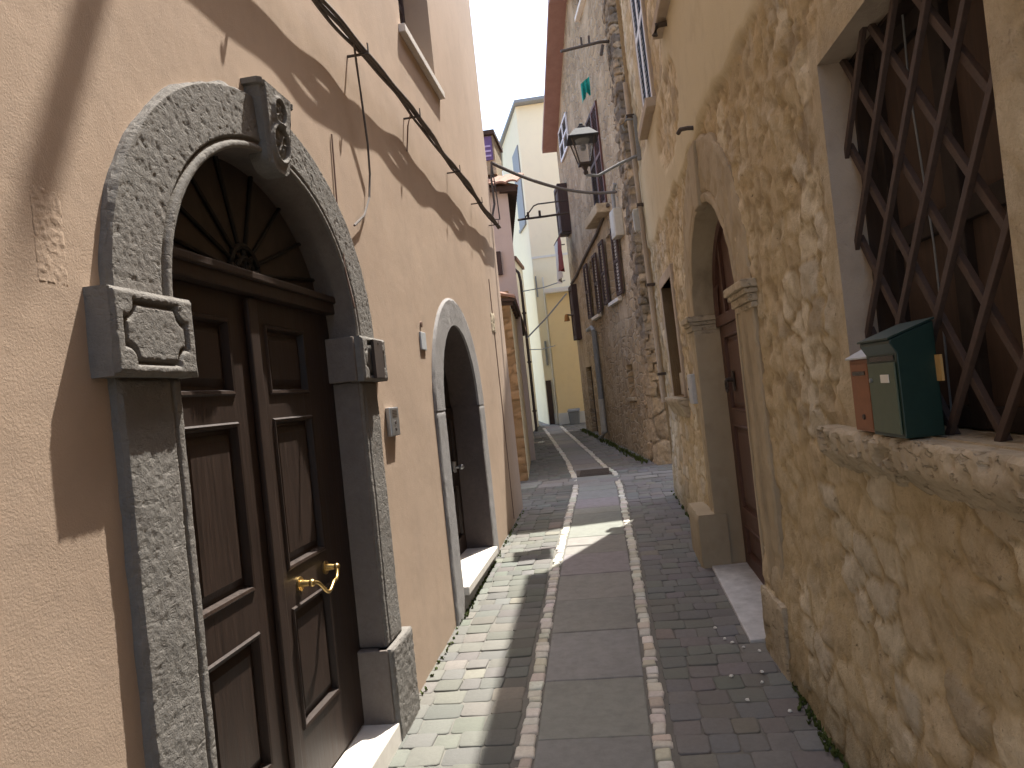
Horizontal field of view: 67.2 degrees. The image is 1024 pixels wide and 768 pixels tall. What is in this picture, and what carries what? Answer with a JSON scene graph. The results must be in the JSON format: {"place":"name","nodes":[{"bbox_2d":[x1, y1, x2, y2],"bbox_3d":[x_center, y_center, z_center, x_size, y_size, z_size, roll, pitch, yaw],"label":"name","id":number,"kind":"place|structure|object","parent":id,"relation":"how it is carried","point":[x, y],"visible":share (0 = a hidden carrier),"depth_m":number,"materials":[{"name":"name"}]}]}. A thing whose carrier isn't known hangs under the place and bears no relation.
{"place":"outdoors","nodes":[
{"label":"outdoors","id":0,"kind":"place"},
{"bbox_2d":[469,0,547,140],"label":"sky","id":1,"kind":"structure","parent":0,"point":[509,36],"materials":[{"name":"white"}]},
{"bbox_2d":[534,424,654,767],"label":"path","id":2,"kind":"structure","parent":0,"point":[594,713],"depth_m":4.33,"materials":[{"name":"grey stone"}]},
{"bbox_2d":[576,468,611,476],"bbox_3d":[1.172,1.266,11.070,0.529,0.036,0.580,-6,-1,7],"label":"drain cover","id":3,"kind":"object","parent":2,"relation":"on","point":[593,472],"visible":1,"depth_m":11.00,"materials":[{"name":"metal"}]},
{"bbox_2d":[408,421,807,767],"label":"ground","id":4,"kind":"structure","parent":0,"point":[675,756],"depth_m":4.19,"materials":[{"name":"grey stone"}]},
{"bbox_2d":[0,0,522,767],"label":"house","id":5,"kind":"structure","parent":4,"relation":"on","point":[238,528],"depth_m":2.63,"materials":[{"name":"beige paint"}]},
{"bbox_2d":[172,279,289,767],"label":"door leaf","id":6,"kind":"structure","parent":5,"relation":"in","point":[242,656],"depth_m":2.54,"materials":[{"name":"brown wood"}]},
{"bbox_2d":[243,297,363,767],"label":"door leaf","id":7,"kind":"structure","parent":5,"relation":"in","point":[311,574],"depth_m":3.11,"materials":[{"name":"brown wood"}]},
{"bbox_2d":[331,134,354,307],"bbox_3d":[-0.785,-0.753,3.531,0.029,0.831,0.112,-6,-1,-24],"label":"wire","id":8,"kind":"object","parent":5,"relation":"attached to","point":[337,203],"visible":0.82,"depth_m":3.56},
{"bbox_2d":[370,339,385,378],"bbox_3d":[-0.645,-0.119,3.714,0.019,0.185,0.140,-6,-1,7],"label":"house number plate","id":9,"kind":"object","parent":5,"relation":"attached to","point":[377,359],"visible":1,"depth_m":3.69,"materials":[{"name":"stone"}]},
{"bbox_2d":[385,407,400,436],"bbox_3d":[-0.624,0.198,4.046,0.033,0.150,0.155,-6,-1,7],"label":"doorbell","id":10,"kind":"object","parent":5,"relation":"attached to","point":[392,421],"visible":1,"depth_m":4.00,"materials":[{"name":"metal"}]},
{"bbox_2d":[311,0,500,228],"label":"cable","id":11,"kind":"object","parent":5,"relation":"attached to","point":[325,9],"visible":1,"depth_m":4.55,"materials":[{"name":"rubber"}]},
{"bbox_2d":[353,43,370,226],"bbox_3d":[-0.766,-1.242,3.912,0.062,0.957,0.363,-6,-1,7],"label":"wire","id":12,"kind":"object","parent":11,"relation":"hanging from","point":[368,154],"visible":1,"depth_m":4.00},
{"bbox_2d":[406,114,410,151],"bbox_3d":[-0.673,-1.643,5.041,0.057,0.243,0.030,-6,-1,7],"label":"wire","id":13,"kind":"object","parent":11,"relation":"hanging from","point":[407,133],"visible":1,"depth_m":5.04,"materials":[{"name":"grey metal"}]},
{"bbox_2d":[398,0,444,99],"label":"window","id":14,"kind":"structure","parent":5,"relation":"in","point":[406,35],"depth_m":5.80,"materials":[{"name":"stone"}]},
{"bbox_2d":[419,322,426,349],"bbox_3d":[-0.574,-0.309,4.935,0.012,0.183,0.130,-6,-1,7],"label":"house number tile","id":15,"kind":"object","parent":5,"relation":"attached to","point":[422,337],"visible":1,"depth_m":4.92,"materials":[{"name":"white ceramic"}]},
{"bbox_2d":[445,408,466,555],"bbox_3d":[-0.517,0.812,6.016,0.139,1.225,1.350,-6,-1,7],"label":"door","id":16,"kind":"structure","parent":5,"relation":"in","point":[455,468],"depth_m":6.57,"materials":[{"name":"brown wood"}]},
{"bbox_2d":[490,161,616,219],"bbox_3d":[0.628,-2.360,10.089,0.077,0.778,2.985,-7,-1,38],"label":"cable","id":17,"kind":"object","parent":5,"relation":"attached to","point":[492,163],"visible":0.98,"depth_m":9.48,"materials":[{"name":"black rubber"}]},
{"bbox_2d":[483,129,535,460],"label":"house","id":18,"kind":"structure","parent":4,"relation":"on","point":[507,192],"depth_m":13.33,"materials":[{"name":"paint"}]},
{"bbox_2d":[496,251,502,274],"bbox_3d":[-0.252,-2.086,13.315,0.140,0.400,0.058,-6,-1,7],"label":"window","id":19,"kind":"structure","parent":18,"relation":"in","point":[498,255],"depth_m":13.28,"materials":[{"name":"brown wood"}]},
{"bbox_2d":[500,291,533,480],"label":"house","id":20,"kind":"structure","parent":4,"relation":"on","point":[511,312],"depth_m":11.07,"materials":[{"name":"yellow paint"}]},
{"bbox_2d":[514,256,538,431],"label":"house","id":21,"kind":"structure","parent":4,"relation":"on","point":[519,266],"depth_m":19.36,"materials":[{"name":"beige paint"}]},
{"bbox_2d":[499,95,570,424],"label":"house","id":22,"kind":"structure","parent":4,"relation":"on","point":[534,240],"depth_m":20.60,"materials":[{"name":"beige paint"}]},
{"bbox_2d":[512,145,526,233],"bbox_3d":[0.211,-5.392,21.408,0.100,2.180,1.150,-6,-1,-7],"label":"window","id":23,"kind":"structure","parent":22,"relation":"in","point":[515,158],"depth_m":21.24,"materials":[{"name":"grey paint"}]},
{"bbox_2d":[544,341,548,364],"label":"window","id":24,"kind":"structure","parent":22,"relation":"in","point":[546,354],"depth_m":20.50,"materials":[{"name":"grey paint"}]},
{"bbox_2d":[546,380,554,424],"bbox_3d":[1.024,0.502,20.508,0.135,1.200,0.060,-6,-1,7],"label":"door","id":25,"kind":"structure","parent":22,"relation":"in","point":[548,383],"depth_m":20.48,"materials":[{"name":"brown wood"}]},
{"bbox_2d":[544,286,585,424],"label":"house","id":26,"kind":"structure","parent":4,"relation":"on","point":[567,375],"depth_m":20.14,"materials":[{"name":"yellow paint"}]},
{"bbox_2d":[514,426,674,767],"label":"path border stones","id":27,"kind":"object","parent":4,"relation":"on","point":[662,742],"visible":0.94,"depth_m":4.33,"materials":[{"name":"beige stone"}]},
{"bbox_2d":[521,470,672,488],"bbox_3d":[1.402,1.277,10.380,2.835,0.059,0.516,-6,-1,7],"label":"paved crossing band","id":28,"kind":"object","parent":4,"relation":"on","point":[572,481],"visible":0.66,"depth_m":10.38,"materials":[{"name":"grey stone"}]},
{"bbox_2d":[542,0,671,464],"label":"house","id":29,"kind":"structure","parent":4,"relation":"on","point":[608,296],"depth_m":13.39,"materials":[{"name":"stone"}]},
{"bbox_2d":[518,200,569,220],"bbox_3d":[0.586,-3.284,14.534,0.993,0.321,0.091,-6,-1,-3],"label":"wall bracket","id":30,"kind":"object","parent":29,"relation":"attached to","point":[539,216],"depth_m":14.53,"materials":[{"name":"metal"}]},
{"bbox_2d":[554,232,571,283],"bbox_3d":[1.172,-2.810,17.442,0.301,0.963,1.280,-6,-1,-3],"label":"balcony washing","id":31,"kind":"object","parent":29,"relation":"hanging from","point":[559,258],"visible":1,"depth_m":17.39,"materials":[{"name":"fabric"}]},
{"bbox_2d":[554,183,571,236],"bbox_3d":[1.165,-3.933,17.465,0.278,1.200,0.750,-6,-1,-3],"label":"window","id":32,"kind":"structure","parent":29,"relation":"in","point":[563,221],"depth_m":17.15,"materials":[{"name":"brown wood"}]},
{"bbox_2d":[558,112,568,162],"bbox_3d":[1.238,-5.360,16.773,0.270,0.800,1.400,-6,-1,-3],"label":"window","id":33,"kind":"structure","parent":29,"relation":"in","point":[561,143],"depth_m":16.71,"materials":[{"name":"white paint"}]},
{"bbox_2d":[564,314,570,321],"bbox_3d":[1.344,-1.555,17.939,0.268,0.167,0.140,-6,-1,7],"label":"wall lamp","id":34,"kind":"object","parent":29,"relation":"attached to","point":[566,318],"visible":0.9,"depth_m":17.91,"materials":[{"name":"metal"}]},
{"bbox_2d":[568,284,581,340],"bbox_3d":[1.454,-1.625,17.533,0.178,1.350,0.650,-6,-1,-3],"label":"window shutter","id":35,"kind":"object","parent":29,"relation":"in","point":[572,289],"depth_m":17.27,"materials":[{"name":"brown wood"}]},
{"bbox_2d":[574,0,584,21],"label":"window","id":36,"kind":"structure","parent":29,"relation":"in","point":[581,2],"depth_m":13.33,"materials":[{"name":"paint"}]},
{"bbox_2d":[560,35,609,55],"bbox_3d":[1.081,-4.976,11.336,0.753,0.318,0.096,-6,-1,-8],"label":"wall rod","id":37,"kind":"object","parent":29,"relation":"attached to","point":[601,42],"depth_m":11.34,"materials":[{"name":"metal"}]},
{"bbox_2d":[581,77,590,101],"bbox_3d":[1.229,-4.888,12.803,0.157,0.455,0.113,-6,-1,7],"label":"cloth","id":38,"kind":"object","parent":29,"relation":"hanging from","point":[585,86],"visible":1,"depth_m":12.80,"materials":[{"name":"teal fabric"}]},
{"bbox_2d":[570,203,609,284],"bbox_3d":[1.481,-2.642,15.275,0.060,0.600,5.106,-6,-1,-3],"label":"cable","id":39,"kind":"object","parent":29,"relation":"attached to","point":[590,246],"visible":0.97,"depth_m":14.86,"materials":[{"name":"black rubber"}]},
{"bbox_2d":[583,252,602,320],"bbox_3d":[1.651,-1.851,14.944,0.225,1.160,1.530,-6,-1,-3],"label":"window","id":40,"kind":"structure","parent":29,"relation":"in","point":[595,269],"depth_m":14.58,"materials":[{"name":"brown wood"}]},
{"bbox_2d":[590,367,597,430],"bbox_3d":[1.867,0.382,16.787,0.040,1.650,0.900,-6,-1,-3],"label":"door","id":41,"kind":"structure","parent":29,"relation":"in","point":[590,367],"depth_m":17.10,"materials":[{"name":"brown wood"}]},
{"bbox_2d":[586,325,606,439],"bbox_3d":[1.710,-0.034,15.553,0.199,2.307,0.869,-6,-1,5],"label":"drainpipe","id":42,"kind":"object","parent":29,"relation":"attached to","point":[602,414],"visible":0.98,"depth_m":15.19,"materials":[{"name":"grey metal"}]},
{"bbox_2d":[585,100,609,229],"bbox_3d":[1.417,-3.830,13.445,0.300,1.980,1.300,-6,-1,-3],"label":"window","id":43,"kind":"structure","parent":29,"relation":"in","point":[599,211],"depth_m":13.38,"materials":[{"name":"brown wood"}]},
{"bbox_2d":[597,228,623,306],"bbox_3d":[1.747,-1.956,12.998,0.225,1.190,1.630,-6,-1,-3],"label":"window","id":44,"kind":"structure","parent":29,"relation":"in","point":[615,248],"depth_m":13.12,"materials":[{"name":"white paint"}]},
{"bbox_2d":[609,183,624,239],"bbox_3d":[1.611,-2.704,12.020,0.146,0.837,0.340,-6,-1,-3],"label":"meter box","id":45,"kind":"object","parent":29,"relation":"attached to","point":[616,222],"visible":1,"depth_m":11.86,"materials":[{"name":"white plastic"}]},
{"bbox_2d":[627,397,636,400],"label":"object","id":46,"kind":"structure","parent":29,"relation":"in","point":[628,398],"depth_m":12.41,"materials":[{"name":"stone"}]},
{"bbox_2d":[616,0,1023,767],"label":"house","id":47,"kind":"structure","parent":4,"relation":"on","point":[870,582],"depth_m":2.56,"materials":[{"name":"stone"}]},
{"bbox_2d":[566,115,641,176],"bbox_3d":[1.027,-2.623,8.521,0.813,0.646,0.336,-6,-1,0],"label":"street lamp","id":48,"kind":"object","parent":47,"relation":"attached to","point":[581,134],"visible":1,"depth_m":8.51,"materials":[{"name":"grey metal"}]},
{"bbox_2d":[632,209,645,231],"bbox_3d":[1.444,-1.857,8.724,0.141,0.250,0.094,-6,-1,7],"label":"junction box","id":49,"kind":"object","parent":47,"relation":"attached to","point":[635,214],"visible":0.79,"depth_m":8.68,"materials":[{"name":"white plastic"}]},
{"bbox_2d":[629,0,655,140],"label":"window","id":50,"kind":"structure","parent":47,"relation":"in","point":[637,8],"depth_m":7.08,"materials":[{"name":"paint"}]},
{"bbox_2d":[623,82,665,401],"bbox_3d":[1.489,-1.587,8.593,0.131,3.601,0.084,-6,-1,7],"label":"drainpipe","id":51,"kind":"object","parent":47,"relation":"attached to","point":[649,285],"visible":0.98,"depth_m":8.57,"materials":[{"name":"metal"}]},
{"bbox_2d":[652,20,666,36],"bbox_3d":[1.058,-2.522,5.455,0.143,0.108,0.044,-6,-1,5],"label":"hook","id":52,"kind":"object","parent":47,"relation":"attached to","point":[660,25],"visible":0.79,"depth_m":5.44,"materials":[{"name":"metal"}]},
{"bbox_2d":[651,0,669,39],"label":"window","id":53,"kind":"structure","parent":47,"relation":"in","point":[662,6],"depth_m":5.40,"materials":[{"name":"paint"}]},
{"bbox_2d":[659,263,690,417],"bbox_3d":[1.590,-0.397,7.404,0.264,1.396,1.209,-6,-1,6],"label":"window","id":54,"kind":"structure","parent":47,"relation":"in","point":[678,405],"depth_m":7.08,"materials":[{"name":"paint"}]},
{"bbox_2d":[676,126,693,134],"bbox_3d":[1.104,-1.613,4.877,0.157,0.048,0.056,-7,-1,44],"label":"hook","id":55,"kind":"object","parent":47,"relation":"attached to","point":[681,129],"visible":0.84,"depth_m":4.86,"materials":[{"name":"metal"}]},
{"bbox_2d":[687,374,697,403],"bbox_3d":[1.478,0.038,6.246,0.082,0.240,0.262,-6,-1,7],"label":"utility box","id":56,"kind":"object","parent":47,"relation":"attached to","point":[692,388],"visible":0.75,"depth_m":6.12,"materials":[{"name":"grey metal"}]},
{"bbox_2d":[687,377,692,400],"bbox_3d":[1.445,0.042,6.249,0.005,0.190,0.210,-6,-1,6],"label":"door","id":57,"kind":"structure","parent":56,"relation":"in","point":[688,379],"depth_m":6.22,"materials":[{"name":"grey metal"}]},
{"bbox_2d":[719,320,764,584],"bbox_3d":[1.554,0.468,4.923,0.110,1.790,1.630,-6,-1,6],"label":"door","id":58,"kind":"structure","parent":47,"relation":"in","point":[728,332],"depth_m":5.40,"materials":[{"name":"brown wood"}]},
{"bbox_2d":[845,350,874,431],"bbox_3d":[1.090,0.007,2.317,0.094,0.266,0.181,-6,-1,5],"label":"letterbox","id":59,"kind":"object","parent":47,"relation":"on","point":[861,394],"visible":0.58,"depth_m":2.31,"materials":[{"name":"metal"}]},
{"bbox_2d":[850,364,873,428],"bbox_3d":[1.054,0.037,2.320,0.004,0.194,0.142,-6,-1,5],"label":"door","id":60,"kind":"structure","parent":59,"relation":"in","point":[860,384],"depth_m":2.31,"materials":[{"name":"metal"}]},
{"bbox_2d":[857,317,944,438],"bbox_3d":[1.058,-0.014,2.107,0.122,0.308,0.224,-6,-1,5],"label":"letterbox","id":61,"kind":"object","parent":47,"relation":"on","point":[905,392],"visible":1,"depth_m":2.00,"materials":[{"name":"green metal"}]},
{"bbox_2d":[867,362,902,434],"bbox_3d":[1.016,0.039,2.107,0.011,0.192,0.186,-6,-1,5],"label":"door","id":62,"kind":"structure","parent":61,"relation":"in","point":[886,410],"depth_m":2.09,"materials":[{"name":"green metal"}]},
{"bbox_2d":[934,354,944,380],"bbox_3d":[1.101,-0.042,1.999,0.009,0.068,0.070,-6,-1,7],"label":"card","id":63,"kind":"object","parent":61,"relation":"attached to","point":[939,367],"visible":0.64,"depth_m":1.97,"materials":[{"name":"beige paper"}]},
{"bbox_2d":[816,0,1023,522],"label":"window","id":64,"kind":"structure","parent":47,"relation":"in","point":[882,203],"depth_m":2.07,"materials":[{"name":"paint"}]},
{"bbox_2d":[901,14,951,411],"bbox_3d":[1.179,-0.484,2.190,0.011,1.180,0.046,-6,-1,7],"label":"window frame","id":65,"kind":"object","parent":64,"relation":"attached to","point":[930,222],"visible":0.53,"depth_m":2.17,"materials":[{"name":"brown wood"}]},
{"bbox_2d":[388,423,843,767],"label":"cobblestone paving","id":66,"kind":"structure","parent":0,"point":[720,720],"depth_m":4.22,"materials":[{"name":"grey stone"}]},
{"bbox_2d":[420,507,526,699],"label":"weeds","id":67,"kind":"object","parent":66,"relation":"on","point":[467,611],"visible":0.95,"depth_m":5.51,"materials":[{"name":"green plant"}]},
{"bbox_2d":[515,268,537,431],"bbox_3d":[0.343,-0.841,18.806,0.196,4.023,0.095,-6,-1,7],"label":"drainpipe","id":68,"kind":"object","parent":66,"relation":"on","point":[529,362],"visible":0.92,"depth_m":18.76,"materials":[{"name":"metal"}]},
{"bbox_2d":[522,280,564,291],"bbox_3d":[0.764,-2.388,18.741,1.084,0.170,0.024,-6,-1,5],"label":"wire","id":69,"kind":"object","parent":68,"relation":"attached to","point":[542,287],"visible":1,"depth_m":18.73,"materials":[{"name":"grey paint"}]},
{"bbox_2d":[527,293,566,337],"bbox_3d":[0.849,-1.666,18.830,1.120,1.026,0.040,-6,-1,-5],"label":"wire","id":70,"kind":"object","parent":68,"relation":"attached to","point":[547,316],"visible":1,"depth_m":18.82,"materials":[{"name":"grey paint"}]},
{"bbox_2d":[567,408,579,424],"bbox_3d":[1.608,0.833,19.832,0.334,0.398,0.344,-6,-1,7],"label":"rubbish bin","id":71,"kind":"object","parent":66,"relation":"on","point":[574,415],"visible":1,"depth_m":19.69,"materials":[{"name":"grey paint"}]},
{"bbox_2d":[581,428,647,463],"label":"weeds","id":72,"kind":"object","parent":66,"relation":"on","point":[617,447],"visible":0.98,"depth_m":13.51,"materials":[{"name":"green plant"}]},
{"bbox_2d":[671,491,849,767],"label":"weeds","id":73,"kind":"object","parent":66,"relation":"on","point":[827,744],"visible":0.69,"depth_m":3.21,"materials":[{"name":"green plant"}]}
]}

